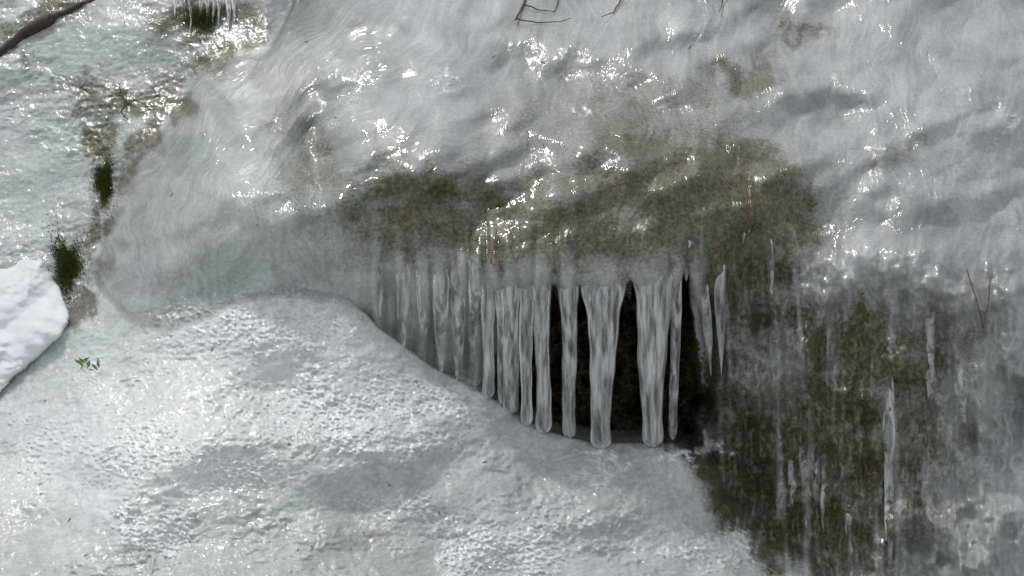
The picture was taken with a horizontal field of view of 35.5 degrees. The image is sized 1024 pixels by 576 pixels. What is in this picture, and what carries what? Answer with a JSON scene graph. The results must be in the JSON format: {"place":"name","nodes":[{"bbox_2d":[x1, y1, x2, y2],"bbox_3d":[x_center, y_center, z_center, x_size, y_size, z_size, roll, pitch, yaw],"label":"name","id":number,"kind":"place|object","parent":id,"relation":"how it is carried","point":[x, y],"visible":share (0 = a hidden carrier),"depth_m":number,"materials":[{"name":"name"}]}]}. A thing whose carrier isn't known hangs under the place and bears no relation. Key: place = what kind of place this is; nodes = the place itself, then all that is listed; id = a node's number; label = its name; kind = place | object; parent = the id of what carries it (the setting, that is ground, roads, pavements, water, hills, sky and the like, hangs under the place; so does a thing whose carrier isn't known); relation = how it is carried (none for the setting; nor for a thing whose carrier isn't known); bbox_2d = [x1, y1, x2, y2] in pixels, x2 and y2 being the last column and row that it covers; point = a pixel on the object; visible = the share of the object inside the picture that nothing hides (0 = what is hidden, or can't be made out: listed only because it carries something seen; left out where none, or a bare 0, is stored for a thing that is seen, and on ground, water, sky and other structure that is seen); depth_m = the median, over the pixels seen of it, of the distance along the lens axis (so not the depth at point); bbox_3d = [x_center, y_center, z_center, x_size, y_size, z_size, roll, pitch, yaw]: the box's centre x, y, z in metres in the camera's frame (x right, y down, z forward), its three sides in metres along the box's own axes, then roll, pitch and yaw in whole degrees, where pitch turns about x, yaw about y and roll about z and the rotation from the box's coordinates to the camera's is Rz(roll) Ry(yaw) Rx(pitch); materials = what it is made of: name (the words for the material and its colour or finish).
{"place":"outdoors","nodes":[
{"label":"outdoors","id":0,"kind":"place"},
{"bbox_2d":[0,0,1023,575],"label":"frozen rock face","id":1,"kind":"object","parent":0,"point":[288,176],"visible":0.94,"depth_m":4.01},
{"bbox_2d":[0,259,68,392],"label":"snow patch","id":2,"kind":"object","parent":1,"relation":"on","point":[34,316],"visible":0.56,"depth_m":4.25,"materials":[{"name":"white snow"}]},
{"bbox_2d":[0,0,94,56],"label":"fallen branch","id":3,"kind":"object","parent":1,"relation":"on","point":[42,22],"visible":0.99,"depth_m":4.97,"materials":[{"name":"grey wood"}]},
{"bbox_2d":[41,214,98,310],"bbox_3d":[-1.181,-0.034,4.332,0.163,0.435,0.410,0,0,-27],"label":"moss clump","id":4,"kind":"object","parent":1,"relation":"on","point":[66,266],"visible":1,"depth_m":4.42,"materials":[{"name":"green plant"}]},
{"bbox_2d":[74,357,99,371],"bbox_3d":[-1.067,0.196,4.026,0.037,0.044,0.107,0,0,-44],"label":"green leaf sprig","id":5,"kind":"object","parent":1,"relation":"on","point":[80,361],"visible":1,"depth_m":4.03,"materials":[{"name":"green plant"}]},
{"bbox_2d":[85,108,127,229],"bbox_3d":[-1.175,-0.318,4.510,0.153,0.410,0.289,0,0,-7],"label":"moss clump","id":6,"kind":"object","parent":1,"relation":"on","point":[102,179],"visible":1,"depth_m":4.58,"materials":[{"name":"green plant"}]},
{"bbox_2d":[119,85,127,119],"bbox_3d":[-1.152,-0.552,4.736,0.020,0.120,0.112,0,0,-20],"label":"twig","id":7,"kind":"object","parent":1,"relation":"on","point":[124,101],"visible":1,"depth_m":4.73,"materials":[{"name":"grey wood"}]},
{"bbox_2d":[163,0,234,73],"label":"moss clump","id":8,"kind":"object","parent":1,"relation":"on","point":[204,14],"visible":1,"depth_m":4.90,"materials":[{"name":"green plant"}]},
{"bbox_2d":[173,0,236,29],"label":"icicle cluster","id":9,"kind":"object","parent":1,"relation":"attached to","point":[230,3],"visible":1,"depth_m":4.92,"materials":[{"name":"white ice"}]},
{"bbox_2d":[488,228,497,265],"bbox_3d":[-0.047,-0.101,3.935,0.023,0.094,0.072,0,0,0],"label":"pine needle cluster","id":10,"kind":"object","parent":1,"relation":"attached to","point":[493,247],"visible":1,"depth_m":3.93,"materials":[{"name":"grey plant"}]},
{"bbox_2d":[515,0,570,22],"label":"twig","id":11,"kind":"object","parent":1,"relation":"on","point":[522,6],"visible":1,"depth_m":4.71,"materials":[{"name":"grey wood"}]},
{"bbox_2d":[376,240,725,447],"bbox_3d":[0.093,0.129,4.106,0.893,0.538,0.385,0,0,0],"label":"icicle curtain","id":12,"kind":"object","parent":1,"relation":"hanging from","point":[658,306],"visible":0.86,"depth_m":3.95,"materials":[{"name":"grey ice"}]},
{"bbox_2d":[601,0,620,16],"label":"twig","id":13,"kind":"object","parent":1,"relation":"on","point":[614,10],"visible":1,"depth_m":4.74,"materials":[{"name":"grey wood"}]},
{"bbox_2d":[679,321,715,395],"bbox_3d":[0.482,0.168,4.170,0.095,0.243,0.250,0,0,-14],"label":"moss clump","id":14,"kind":"object","parent":1,"relation":"on","point":[692,360],"visible":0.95,"depth_m":4.28,"materials":[{"name":"green plant"}]},
{"bbox_2d":[734,169,756,227],"bbox_3d":[0.595,-0.227,4.056,0.052,0.154,0.096,0,0,-17],"label":"pine needle cluster","id":15,"kind":"object","parent":1,"relation":"attached to","point":[745,194],"visible":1,"depth_m":4.04,"materials":[{"name":"plant"}]},
{"bbox_2d":[742,230,966,575],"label":"icicle cluster","id":16,"kind":"object","parent":1,"relation":"attached to","point":[889,427],"visible":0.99,"depth_m":3.92,"materials":[{"name":"grey ice"}]},
{"bbox_2d":[966,269,990,328],"bbox_3d":[1.151,0.031,3.939,0.028,0.156,0.088,0,0,44],"label":"pine needle cluster","id":17,"kind":"object","parent":1,"relation":"attached to","point":[977,301],"visible":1,"depth_m":3.94,"materials":[{"name":"plant"}]}
]}

